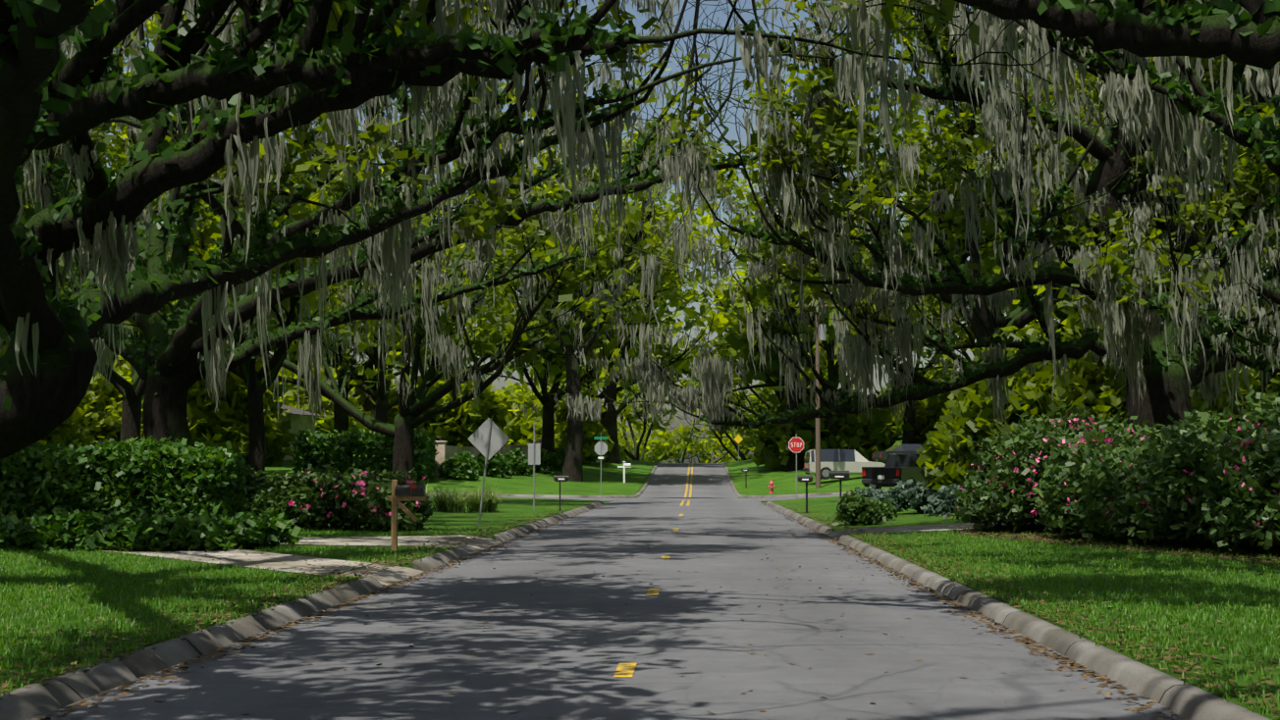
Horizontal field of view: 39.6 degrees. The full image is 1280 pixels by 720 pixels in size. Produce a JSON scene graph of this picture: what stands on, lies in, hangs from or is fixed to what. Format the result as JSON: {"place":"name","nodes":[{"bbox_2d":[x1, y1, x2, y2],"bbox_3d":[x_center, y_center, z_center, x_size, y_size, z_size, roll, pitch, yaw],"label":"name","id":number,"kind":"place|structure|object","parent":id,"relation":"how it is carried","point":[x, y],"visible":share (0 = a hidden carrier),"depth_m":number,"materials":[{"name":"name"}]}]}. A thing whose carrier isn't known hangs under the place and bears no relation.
{"place":"outdoors","nodes":[
{"label":"outdoors","id":0,"kind":"place"},
{"bbox_2d":[0,495,597,699],"bbox_3d":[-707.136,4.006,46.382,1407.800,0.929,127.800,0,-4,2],"label":"lawn","id":1,"kind":"structure","parent":0,"point":[518,508],"depth_m":23.04,"materials":[{"name":"green plant"}]},
{"bbox_2d":[0,435,248,523],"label":"clipped hedge","id":2,"kind":"object","parent":1,"relation":"on","point":[151,476],"visible":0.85,"depth_m":36.74,"materials":[{"name":"green plant"}]},
{"bbox_2d":[0,503,303,552],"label":"ground cover","id":3,"kind":"object","parent":1,"relation":"on","point":[78,530],"visible":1,"depth_m":30.15,"materials":[{"name":"green plant"}]},
{"bbox_2d":[2,0,366,343],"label":"tree","id":4,"kind":"object","parent":1,"relation":"on","point":[157,24],"visible":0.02,"depth_m":57.78,"materials":[{"name":"green plant"}]},
{"bbox_2d":[57,103,382,442],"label":"tree","id":5,"kind":"object","parent":1,"relation":"on","point":[133,393],"depth_m":86.33,"materials":[{"name":"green plant"}]},
{"bbox_2d":[105,128,411,474],"bbox_3d":[-13.421,-2.595,61.571,11.459,16.043,15.242,3,-5,-44],"label":"tree","id":6,"kind":"object","parent":1,"relation":"on","point":[250,376],"visible":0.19,"depth_m":60.07,"materials":[{"name":"green plant"}]},
{"bbox_2d":[154,102,657,481],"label":"tree","id":7,"kind":"object","parent":1,"relation":"on","point":[410,416],"visible":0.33,"depth_m":73.71,"materials":[{"name":"green plant"}]},
{"bbox_2d":[387,480,426,551],"bbox_3d":[-4.075,2.750,31.099,0.660,1.300,0.178,0,-4,2],"label":"mailbox","id":8,"kind":"object","parent":1,"relation":"on","point":[407,493],"visible":0.92,"depth_m":31.07,"materials":[{"name":"black wood"}]},
{"bbox_2d":[425,482,509,513],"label":"liriope clumps","id":9,"kind":"object","parent":1,"relation":"on","point":[453,503],"visible":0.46,"depth_m":58.24,"materials":[{"name":"green plant"}]},
{"bbox_2d":[467,418,510,527],"bbox_3d":[-3.813,2.869,44.725,1.075,2.840,0.064,0,-4,2],"label":"diamond road sign","id":10,"kind":"object","parent":1,"relation":"on","point":[488,439],"visible":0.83,"depth_m":44.80,"materials":[{"name":"silver metal"}]},
{"bbox_2d":[20,0,969,447],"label":"moss","id":11,"kind":"object","parent":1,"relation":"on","point":[168,365],"visible":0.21,"depth_m":39.03,"materials":[{"name":"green plant"}]},
{"bbox_2d":[0,0,1062,459],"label":"oak tree","id":12,"kind":"object","parent":1,"relation":"on","point":[332,67],"visible":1,"depth_m":20.04,"materials":[{"name":"green plant"}]},
{"bbox_2d":[528,423,540,512],"bbox_3d":[-3.568,3.670,59.905,0.420,3.100,0.064,0,-4,2],"label":"sign back","id":13,"kind":"object","parent":1,"relation":"on","point":[534,453],"visible":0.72,"depth_m":59.95,"materials":[{"name":"silver metal"}]},
{"bbox_2d":[553,476,569,511],"bbox_3d":[-2.687,4.591,60.817,0.500,1.273,0.200,0,-4,2],"label":"mailbox","id":14,"kind":"object","parent":1,"relation":"on","point":[560,479],"visible":0.88,"depth_m":60.76,"materials":[{"name":"black paint"}]},
{"bbox_2d":[265,450,657,495],"bbox_3d":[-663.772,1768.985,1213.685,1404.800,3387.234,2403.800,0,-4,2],"label":"lawn","id":15,"kind":"structure","parent":0,"point":[637,474],"depth_m":107.73,"materials":[{"name":"green plant"}]},
{"bbox_2d":[205,403,321,462],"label":"house","id":16,"kind":"structure","parent":15,"relation":"on","point":[297,422],"depth_m":127.67,"materials":[{"name":"paint"}]},
{"bbox_2d":[102,160,505,464],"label":"tree","id":17,"kind":"object","parent":15,"relation":"on","point":[341,419],"visible":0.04,"depth_m":112.01,"materials":[{"name":"green plant"}]},
{"bbox_2d":[303,254,513,414],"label":"tree","id":18,"kind":"object","parent":15,"relation":"on","point":[369,405],"depth_m":143.74,"materials":[{"name":"green plant"}]},
{"bbox_2d":[295,162,534,458],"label":"tree","id":19,"kind":"object","parent":15,"relation":"on","point":[383,405],"visible":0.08,"depth_m":110.16,"materials":[{"name":"green plant"}]},
{"bbox_2d":[290,426,565,483],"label":"shrubs","id":20,"kind":"object","parent":15,"relation":"on","point":[346,446],"depth_m":100.72,"materials":[{"name":"green plant"}]},
{"bbox_2d":[433,436,541,477],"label":"garden wall piers","id":21,"kind":"structure","parent":15,"relation":"on","point":[445,451],"depth_m":106.88,"materials":[{"name":"paint"}]},
{"bbox_2d":[444,234,737,471],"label":"tree","id":22,"kind":"object","parent":15,"relation":"on","point":[554,364],"visible":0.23,"depth_m":124.18,"materials":[{"name":"green plant"}]},
{"bbox_2d":[435,48,760,482],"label":"tree","id":23,"kind":"object","parent":15,"relation":"on","point":[636,236],"visible":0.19,"depth_m":114.61,"materials":[{"name":"green plant"}]},
{"bbox_2d":[470,302,728,427],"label":"tree","id":24,"kind":"object","parent":15,"relation":"on","point":[681,344],"depth_m":184.51,"materials":[{"name":"green plant"}]},
{"bbox_2d":[594,432,607,494],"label":"stop sign","id":25,"kind":"object","parent":15,"relation":"on","point":[601,448],"visible":0.94,"depth_m":98.90,"materials":[{"name":"silver metal"}]},
{"bbox_2d":[519,122,726,464],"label":"tree","id":26,"kind":"object","parent":15,"relation":"on","point":[611,422],"visible":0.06,"depth_m":145.61,"materials":[{"name":"green plant"}]},
{"bbox_2d":[617,461,631,482],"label":"mailbox","id":27,"kind":"object","parent":15,"relation":"on","point":[626,465],"visible":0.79,"depth_m":117.68,"materials":[{"name":"white paint"}]},
{"bbox_2d":[565,350,696,461],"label":"tree","id":28,"kind":"object","parent":15,"relation":"on","point":[630,418],"visible":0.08,"depth_m":221.82,"materials":[{"name":"green plant"}]},
{"bbox_2d":[581,288,733,459],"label":"tree","id":29,"kind":"object","parent":15,"relation":"on","point":[678,362],"visible":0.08,"depth_m":151.63,"materials":[{"name":"green plant"}]},
{"bbox_2d":[98,522,1043,586],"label":"driveway paths","id":30,"kind":"structure","parent":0,"point":[386,577],"depth_m":29.29,"materials":[{"name":"concrete"}]},
{"bbox_2d":[861,453,925,489],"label":"black pickup","id":31,"kind":"object","parent":30,"relation":"on","point":[895,469],"visible":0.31,"depth_m":76.53,"materials":[{"name":"black paint"}]},
{"bbox_2d":[382,497,771,586],"bbox_3d":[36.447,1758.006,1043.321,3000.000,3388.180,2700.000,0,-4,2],"label":"ground","id":32,"kind":"structure","parent":0,"point":[605,503],"depth_m":98.57,"materials":[{"name":"green plant"}]},
{"bbox_2d":[0,497,604,719],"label":"kerb","id":33,"kind":"structure","parent":32,"relation":"on","point":[30,702],"depth_m":14.78,"materials":[{"name":"concrete"}]},
{"bbox_2d":[0,332,627,467],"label":"understory shrubs","id":34,"kind":"object","parent":32,"relation":"on","point":[96,415],"visible":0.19,"depth_m":116.99,"materials":[{"name":"green plant"}]},
{"bbox_2d":[241,462,436,532],"bbox_3d":[-7.467,3.250,41.599,5.361,1.689,3.313,0,-4,2],"label":"azalea hedge","id":35,"kind":"object","parent":32,"relation":"on","point":[315,500],"visible":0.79,"depth_m":40.89,"materials":[{"name":"green plant"}]},
{"bbox_2d":[430,462,661,498],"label":"kerb","id":36,"kind":"structure","parent":32,"relation":"on","point":[641,492],"depth_m":96.75,"materials":[{"name":"concrete"}]},
{"bbox_2d":[435,494,843,501],"bbox_3d":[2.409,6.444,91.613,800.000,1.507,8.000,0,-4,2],"label":"crossroad","id":37,"kind":"structure","parent":32,"relation":"on","point":[745,500],"depth_m":93.55,"materials":[{"name":"asphalt"}]},
{"bbox_2d":[619,421,670,463],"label":"tree","id":38,"kind":"object","parent":32,"relation":"on","point":[643,440],"depth_m":293.64,"materials":[{"name":"green plant"}]},
{"bbox_2d":[58,266,1265,343],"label":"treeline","id":39,"kind":"object","parent":32,"relation":"on","point":[66,286],"depth_m":202.12,"materials":[{"name":"green plant"}]},
{"bbox_2d":[617,378,754,463],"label":"tree","id":40,"kind":"object","parent":32,"relation":"on","point":[660,443],"visible":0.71,"depth_m":257.95,"materials":[{"name":"green plant"}]},
{"bbox_2d":[686,422,755,463],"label":"tree","id":41,"kind":"object","parent":32,"relation":"on","point":[733,453],"visible":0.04,"depth_m":304.00,"materials":[{"name":"green plant"}]},
{"bbox_2d":[691,404,777,463],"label":"tree","id":42,"kind":"object","parent":32,"relation":"on","point":[746,450],"visible":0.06,"depth_m":272.68,"materials":[{"name":"green plant"}]},
{"bbox_2d":[721,462,890,498],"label":"kerb","id":43,"kind":"structure","parent":32,"relation":"on","point":[735,492],"depth_m":96.90,"materials":[{"name":"concrete"}]},
{"bbox_2d":[746,302,1279,491],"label":"understory shrubs","id":44,"kind":"object","parent":32,"relation":"on","point":[949,426],"visible":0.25,"depth_m":51.63,"materials":[{"name":"green plant"}]},
{"bbox_2d":[766,500,1271,719],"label":"kerb","id":45,"kind":"structure","parent":32,"relation":"on","point":[1186,700],"depth_m":14.65,"materials":[{"name":"concrete"}]},
{"bbox_2d":[942,388,1279,553],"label":"flowering bush","id":46,"kind":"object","parent":32,"relation":"on","point":[1207,478],"depth_m":30.63,"materials":[{"name":"green plant"}]},
{"bbox_2d":[965,159,1279,329],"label":"tree","id":47,"kind":"object","parent":32,"relation":"on","point":[1041,289],"visible":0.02,"depth_m":93.07,"materials":[{"name":"green plant"}]},
{"bbox_2d":[30,500,1190,719],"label":"road","id":48,"kind":"structure","parent":0,"point":[702,636],"depth_m":15.25,"materials":[{"name":"grey asphalt"}]},
{"bbox_2d":[0,479,1279,719],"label":"leaf litter","id":49,"kind":"object","parent":48,"relation":"on","point":[1031,644],"visible":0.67,"depth_m":18.60,"materials":[{"name":"brown plant"}]},
{"bbox_2d":[613,463,693,677],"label":"road markings","id":50,"kind":"object","parent":48,"relation":"on","point":[625,669],"visible":0.96,"depth_m":21.45,"materials":[{"name":"yellow paint"}]},
{"bbox_2d":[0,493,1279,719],"bbox_3d":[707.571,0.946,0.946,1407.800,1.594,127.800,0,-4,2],"label":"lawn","id":51,"kind":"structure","parent":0,"point":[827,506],"depth_m":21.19,"materials":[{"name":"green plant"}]},
{"bbox_2d":[788,434,803,499],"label":"stop sign","id":52,"kind":"object","parent":51,"relation":"on","point":[796,445],"visible":0.98,"depth_m":83.54,"materials":[{"name":"red metal"}]},
{"bbox_2d":[797,476,812,513],"bbox_3d":[5.445,4.453,58.559,0.500,1.273,0.200,0,-4,2],"label":"mailbox","id":53,"kind":"object","parent":51,"relation":"on","point":[805,479],"visible":0.94,"depth_m":58.51,"materials":[{"name":"black paint"}]},
{"bbox_2d":[828,471,849,498],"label":"mailbox","id":54,"kind":"object","parent":51,"relation":"on","point":[839,475],"visible":0.94,"depth_m":66.40,"materials":[{"name":"black paint"}]},
{"bbox_2d":[456,0,1279,229],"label":"oak tree","id":55,"kind":"object","parent":51,"relation":"on","point":[1116,41],"visible":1,"depth_m":21.62,"materials":[{"name":"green plant"}]},
{"bbox_2d":[518,0,1279,438],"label":"oak tree","id":56,"kind":"object","parent":51,"relation":"on","point":[1160,361],"visible":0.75,"depth_m":38.99,"materials":[{"name":"green plant"}]},
{"bbox_2d":[831,479,966,526],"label":"shrubs","id":57,"kind":"object","parent":51,"relation":"on","point":[869,506],"visible":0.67,"depth_m":49.75,"materials":[{"name":"green plant"}]},
{"bbox_2d":[748,0,1272,341],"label":"tree","id":58,"kind":"object","parent":51,"relation":"on","point":[1021,316],"visible":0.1,"depth_m":63.39,"materials":[{"name":"green plant"}]},
{"bbox_2d":[946,527,1279,564],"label":"mulch bed","id":59,"kind":"object","parent":51,"relation":"on","point":[1253,552],"visible":0.23,"depth_m":30.38,"materials":[{"name":"brown soil"}]},
{"bbox_2d":[1215,65,1279,268],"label":"tree","id":60,"kind":"object","parent":51,"relation":"on","point":[1272,238],"visible":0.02,"depth_m":70.37,"materials":[{"name":"green plant"}]},
{"bbox_2d":[64,0,1271,463],"label":"sky","id":61,"kind":"structure","parent":0,"point":[688,15],"materials":[{"name":"blue"}]},
{"bbox_2d":[637,463,737,498],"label":"road","id":62,"kind":"structure","parent":0,"point":[669,480],"depth_m":122.54,"materials":[{"name":"grey asphalt"}]},
{"bbox_2d":[724,440,902,495],"bbox_3d":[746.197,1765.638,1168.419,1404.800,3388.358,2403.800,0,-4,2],"label":"lawn","id":63,"kind":"structure","parent":0,"point":[761,477],"depth_m":112.22,"materials":[{"name":"green plant"}]},
{"bbox_2d":[665,332,782,461],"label":"tree","id":64,"kind":"object","parent":63,"relation":"on","point":[759,405],"visible":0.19,"depth_m":221.67,"materials":[{"name":"green plant"}]},
{"bbox_2d":[734,434,743,461],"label":"yellow warning sign","id":65,"kind":"object","parent":63,"relation":"on","point":[738,439],"visible":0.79,"depth_m":162.48,"materials":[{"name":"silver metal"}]},
{"bbox_2d":[741,469,748,487],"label":"mailbox","id":66,"kind":"object","parent":63,"relation":"on","point":[745,470],"visible":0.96,"depth_m":111.42,"materials":[{"name":"black paint"}]},
{"bbox_2d":[650,251,840,418],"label":"tree","id":67,"kind":"object","parent":63,"relation":"on","point":[725,355],"visible":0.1,"depth_m":182.47,"materials":[{"name":"green plant"}]},
{"bbox_2d":[768,480,774,493],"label":"fire hydrant","id":68,"kind":"object","parent":63,"relation":"on","point":[771,486],"visible":0.88,"depth_m":99.65,"materials":[{"name":"red metal"}]},
{"bbox_2d":[683,255,874,405],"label":"tree","id":69,"kind":"object","parent":63,"relation":"on","point":[721,318],"visible":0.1,"depth_m":146.61,"materials":[{"name":"green plant"}]},
{"bbox_2d":[668,112,929,472],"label":"tree","id":70,"kind":"object","parent":63,"relation":"on","point":[723,185],"visible":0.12,"depth_m":126.88,"materials":[{"name":"green plant"}]},
{"bbox_2d":[796,303,838,488],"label":"utility pole","id":71,"kind":"object","parent":63,"relation":"on","point":[822,337],"visible":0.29,"depth_m":101.02,"materials":[{"name":"brown wood"}]},
{"bbox_2d":[687,206,954,449],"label":"tree","id":72,"kind":"object","parent":63,"relation":"on","point":[737,345],"visible":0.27,"depth_m":125.30,"materials":[{"name":"green plant"}]},
{"bbox_2d":[802,449,885,479],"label":"van","id":73,"kind":"object","parent":63,"relation":"on","point":[853,461],"visible":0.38,"depth_m":104.43,"materials":[{"name":"grey paint"}]},
{"bbox_2d":[783,176,1004,444],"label":"tree","id":74,"kind":"object","parent":63,"relation":"on","point":[908,438],"visible":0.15,"depth_m":128.26,"materials":[{"name":"green plant"}]},
{"bbox_2d":[871,443,924,464],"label":"dark sedan","id":75,"kind":"object","parent":63,"relation":"on","point":[879,456],"visible":0.21,"depth_m":110.34,"materials":[{"name":"grey paint"}]},
{"bbox_2d":[891,183,1077,362],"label":"tree","id":76,"kind":"object","parent":63,"relation":"on","point":[964,353],"depth_m":148.60,"materials":[{"name":"green plant"}]},
{"bbox_2d":[906,105,1171,339],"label":"tree","id":77,"kind":"object","parent":63,"relation":"on","point":[991,266],"visible":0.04,"depth_m":120.42,"materials":[{"name":"green plant"}]}
]}

